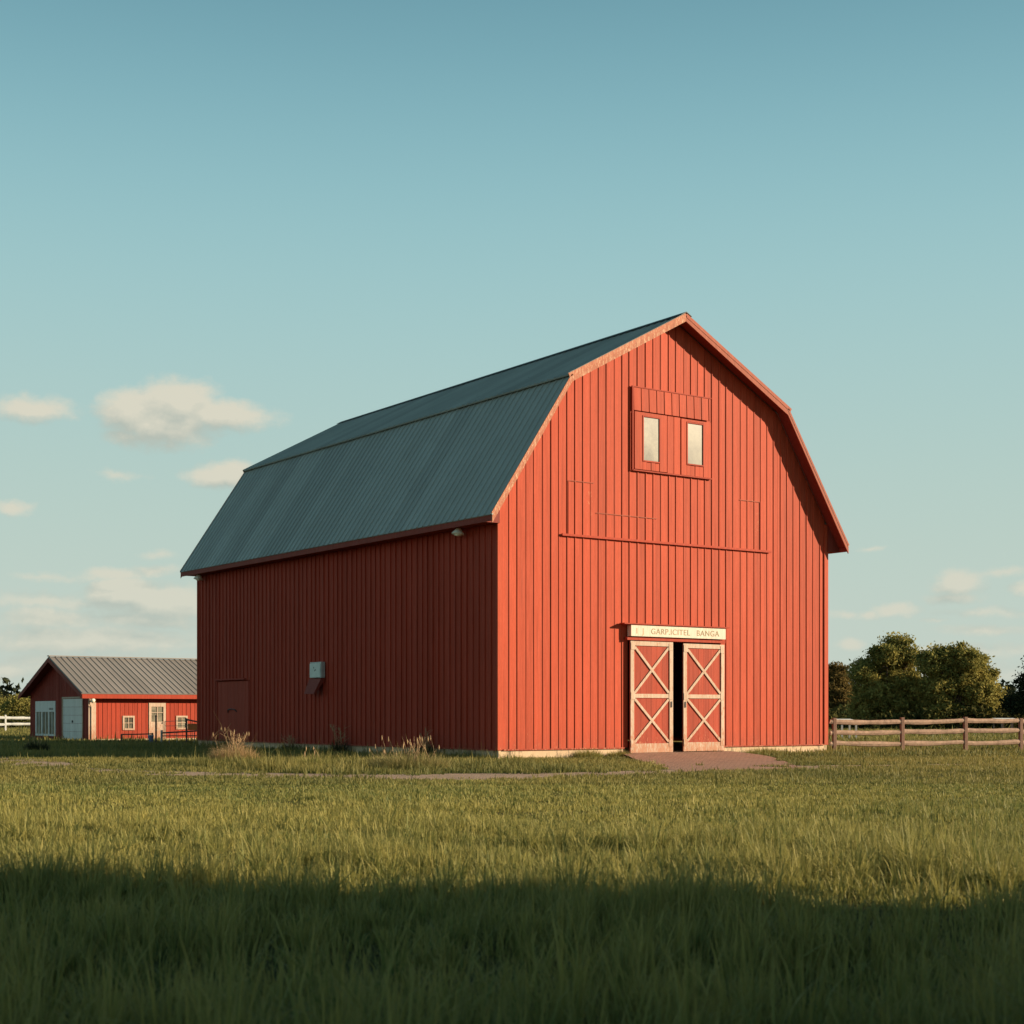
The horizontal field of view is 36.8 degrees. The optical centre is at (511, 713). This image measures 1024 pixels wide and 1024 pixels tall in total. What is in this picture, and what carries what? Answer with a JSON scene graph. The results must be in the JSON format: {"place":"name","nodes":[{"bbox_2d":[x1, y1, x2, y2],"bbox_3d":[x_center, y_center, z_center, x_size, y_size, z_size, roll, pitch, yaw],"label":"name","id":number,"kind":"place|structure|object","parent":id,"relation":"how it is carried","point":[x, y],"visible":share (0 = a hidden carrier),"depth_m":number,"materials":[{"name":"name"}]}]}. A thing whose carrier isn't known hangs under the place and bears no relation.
{"place":"outdoors","nodes":[
{"label":"outdoors","id":0,"kind":"place"},
{"bbox_2d":[2,758,997,779],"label":"path","id":1,"kind":"structure","parent":0,"point":[477,776],"depth_m":40.03,"materials":[{"name":"brown soil"}]},
{"bbox_2d":[0,727,1023,1023],"bbox_3d":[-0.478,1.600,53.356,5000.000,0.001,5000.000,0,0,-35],"label":"ground","id":2,"kind":"structure","parent":0,"point":[374,957],"depth_m":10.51,"materials":[{"name":"green plant"}]},
{"bbox_2d":[0,692,6,715],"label":"broadleaf tree","id":3,"kind":"object","parent":2,"relation":"on","point":[2,702],"visible":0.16,"depth_m":199.56,"materials":[{"name":"green plant"}]},
{"bbox_2d":[0,690,29,716],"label":"broadleaf tree","id":4,"kind":"object","parent":2,"relation":"on","point":[13,706],"visible":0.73,"depth_m":188.79,"materials":[{"name":"green plant"}]},
{"bbox_2d":[0,715,29,730],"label":"white fence","id":5,"kind":"object","parent":2,"relation":"on","point":[5,717],"visible":0.38,"depth_m":131.95,"materials":[{"name":"paint"}]},
{"bbox_2d":[21,730,49,750],"bbox_3d":[-19.604,1.117,63.507,1.439,0.967,1.422,0,0,-19],"label":"dark weed","id":6,"kind":"object","parent":2,"relation":"on","point":[34,746],"visible":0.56,"depth_m":63.24,"materials":[{"name":"plant"}]},
{"bbox_2d":[18,655,196,740],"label":"outbuilding","id":7,"kind":"structure","parent":2,"relation":"on","point":[90,698],"depth_m":90.98,"materials":[{"name":"paint"}]},
{"bbox_2d":[35,701,55,735],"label":"glazed door","id":8,"kind":"structure","parent":7,"relation":"in","point":[45,711],"depth_m":94.06,"materials":[{"name":"white paint"}]},
{"bbox_2d":[63,699,81,739],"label":"door","id":9,"kind":"structure","parent":7,"relation":"in","point":[72,708],"depth_m":90.15,"materials":[{"name":"white paint"}]},
{"bbox_2d":[123,716,134,729],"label":"window","id":10,"kind":"structure","parent":7,"relation":"in","point":[128,721],"depth_m":89.31,"materials":[{"name":"beige paint"}]},
{"bbox_2d":[149,703,165,737],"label":"door","id":11,"kind":"structure","parent":7,"relation":"in","point":[159,709],"depth_m":90.32,"materials":[{"name":"beige paint"}]},
{"bbox_2d":[176,716,187,728],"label":"window","id":12,"kind":"structure","parent":7,"relation":"in","point":[179,722],"depth_m":91.19,"materials":[{"name":"beige paint"}]},
{"bbox_2d":[121,733,152,740],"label":"pipe barrier","id":13,"kind":"object","parent":2,"relation":"on","point":[136,734],"visible":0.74,"depth_m":79.97,"materials":[{"name":"black metal"}]},
{"bbox_2d":[148,735,153,742],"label":"bucket","id":14,"kind":"object","parent":2,"relation":"on","point":[150,737],"visible":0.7,"depth_m":79.08,"materials":[{"name":"blue plastic"}]},
{"bbox_2d":[155,715,156,741],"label":"timber post","id":15,"kind":"object","parent":2,"relation":"on","point":[155,728],"visible":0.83,"depth_m":79.45,"materials":[{"name":"wood"}]},
{"bbox_2d":[160,718,196,742],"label":"field gate","id":16,"kind":"structure","parent":2,"relation":"on","point":[193,727],"depth_m":79.96,"materials":[{"name":"metal"}]},
{"bbox_2d":[201,718,259,761],"bbox_3d":[-8.819,0.687,48.584,2.039,1.829,2.049,0,0,-35],"label":"dry shrub","id":17,"kind":"object","parent":2,"relation":"on","point":[230,750],"visible":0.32,"depth_m":48.38,"materials":[{"name":"plant"}]},
{"bbox_2d":[281,734,297,748],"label":"wall weed","id":18,"kind":"object","parent":2,"relation":"on","point":[289,744],"depth_m":65.25,"materials":[{"name":"plant"}]},
{"bbox_2d":[294,746,336,765],"bbox_3d":[-5.966,1.295,46.284,1.652,0.612,1.683,0,0,-35],"label":"grass clump","id":19,"kind":"object","parent":2,"relation":"on","point":[304,760],"visible":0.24,"depth_m":46.18,"materials":[{"name":"plant"}]},
{"bbox_2d":[328,725,350,751],"bbox_3d":[-6.904,1.012,61.692,1.242,1.178,1.291,0,0,18],"label":"wall weed","id":20,"kind":"object","parent":2,"relation":"on","point":[342,747],"depth_m":61.58,"materials":[{"name":"plant"}]},
{"bbox_2d":[362,745,396,764],"bbox_3d":[-3.895,1.273,47.261,1.625,0.655,1.642,0,0,-35],"label":"dry grass clump","id":21,"kind":"object","parent":2,"relation":"on","point":[377,754],"visible":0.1,"depth_m":47.19,"materials":[{"name":"plant"}]},
{"bbox_2d":[366,735,454,769],"bbox_3d":[-2.895,1.078,43.548,2.692,1.046,2.606,0,0,-35],"label":"dry grass clump","id":22,"kind":"object","parent":2,"relation":"on","point":[402,760],"visible":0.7,"depth_m":43.15,"materials":[{"name":"plant"}]},
{"bbox_2d":[413,728,436,755],"bbox_3d":[-3.180,1.038,56.420,1.042,1.126,1.152,0,0,-35],"label":"wall weed","id":23,"kind":"object","parent":2,"relation":"on","point":[426,747],"depth_m":56.31,"materials":[{"name":"plant"}]},
{"bbox_2d":[0,667,1016,702],"bbox_3d":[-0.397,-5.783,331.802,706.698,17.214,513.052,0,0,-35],"label":"distant wood","id":24,"kind":"object","parent":2,"relation":"on","point":[7,688],"visible":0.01,"depth_m":392.50,"materials":[{"name":"green plant"}]},
{"bbox_2d":[0,725,1023,785],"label":"short turf","id":25,"kind":"structure","parent":2,"relation":"on","point":[165,754],"depth_m":44.64,"materials":[{"name":"green plant"}]},
{"bbox_2d":[0,704,1023,729],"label":"undergrowth","id":26,"kind":"object","parent":2,"relation":"on","point":[836,711],"visible":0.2,"depth_m":145.07,"materials":[{"name":"green plant"}]},
{"bbox_2d":[180,312,848,758],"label":"barn","id":27,"kind":"structure","parent":2,"relation":"on","point":[634,536],"depth_m":58.76,"materials":[{"name":"red paint"}]},
{"bbox_2d":[218,681,247,740],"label":"side door","id":28,"kind":"structure","parent":27,"relation":"in","point":[232,695],"depth_m":70.79,"materials":[{"name":"paint"}]},
{"bbox_2d":[629,641,672,752],"bbox_3d":[5.184,-0.600,57.126,2.060,4.120,0.109,0,0,-35],"label":"door","id":29,"kind":"structure","parent":27,"relation":"in","point":[650,663],"depth_m":57.12,"materials":[{"name":"red paint"}]},
{"bbox_2d":[643,415,660,463],"bbox_3d":[5.179,-10.175,57.238,0.860,1.710,0.070,0,0,-35],"label":"window","id":30,"kind":"structure","parent":27,"relation":"in","point":[651,425],"depth_m":57.24,"materials":[{"name":"white glass"}]},
{"bbox_2d":[687,422,703,466],"bbox_3d":[6.956,-10.215,58.492,0.870,1.630,0.070,0,0,-35],"label":"window","id":31,"kind":"structure","parent":27,"relation":"in","point":[695,431],"depth_m":58.52,"materials":[{"name":"white glass"}]},
{"bbox_2d":[682,643,723,750],"bbox_3d":[7.304,-0.595,58.622,2.090,4.070,0.109,0,0,-35],"label":"door","id":32,"kind":"structure","parent":27,"relation":"in","point":[702,664],"depth_m":58.60,"materials":[{"name":"red paint"}]},
{"bbox_2d":[606,750,631,756],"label":"foundation grass","id":33,"kind":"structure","parent":2,"relation":"on","point":[620,753],"depth_m":55.62,"materials":[{"name":"green plant"}]},
{"bbox_2d":[828,661,854,708],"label":"broadleaf tree","id":34,"kind":"object","parent":2,"relation":"on","point":[839,688],"visible":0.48,"depth_m":166.61,"materials":[{"name":"green plant"}]},
{"bbox_2d":[840,719,856,737],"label":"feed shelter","id":35,"kind":"object","parent":2,"relation":"on","point":[849,727],"visible":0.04,"depth_m":94.05,"materials":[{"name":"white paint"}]},
{"bbox_2d":[839,631,922,719],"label":"broadleaf tree","id":36,"kind":"object","parent":2,"relation":"on","point":[884,676],"visible":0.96,"depth_m":148.66,"materials":[{"name":"green plant"}]},
{"bbox_2d":[829,717,1023,750],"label":"rail fence","id":37,"kind":"object","parent":2,"relation":"on","point":[965,730],"visible":0.85,"depth_m":63.81,"materials":[{"name":"brown wood"}]},
{"bbox_2d":[908,640,1008,728],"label":"broadleaf tree","id":38,"kind":"object","parent":2,"relation":"on","point":[959,675],"visible":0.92,"depth_m":144.78,"materials":[{"name":"green plant"}]},
{"bbox_2d":[992,718,1015,734],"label":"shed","id":39,"kind":"structure","parent":2,"relation":"on","point":[1002,725],"depth_m":110.40,"materials":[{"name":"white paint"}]},
{"bbox_2d":[994,689,1016,714],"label":"broadleaf tree","id":40,"kind":"object","parent":2,"relation":"on","point":[1006,699],"visible":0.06,"depth_m":184.32,"materials":[{"name":"green plant"}]},
{"bbox_2d":[997,655,1023,717],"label":"broadleaf tree","id":41,"kind":"object","parent":2,"relation":"on","point":[1014,705],"visible":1,"depth_m":139.84,"materials":[{"name":"green plant"}]},
{"bbox_2d":[0,0,1023,694],"label":"sky","id":42,"kind":"structure","parent":0,"point":[234,233],"materials":[{"name":"blue"}]},
{"bbox_2d":[573,747,603,757],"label":"foundation grass","id":43,"kind":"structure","parent":0,"point":[588,754],"depth_m":54.84,"materials":[{"name":"green plant"}]},
{"bbox_2d":[625,751,797,770],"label":"driveway","id":44,"kind":"structure","parent":0,"point":[729,760],"depth_m":51.76,"materials":[{"name":"soil"}]},
{"bbox_2d":[743,745,783,753],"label":"foundation grass","id":45,"kind":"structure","parent":0,"point":[762,751],"depth_m":59.75,"materials":[{"name":"green plant"}]}
]}

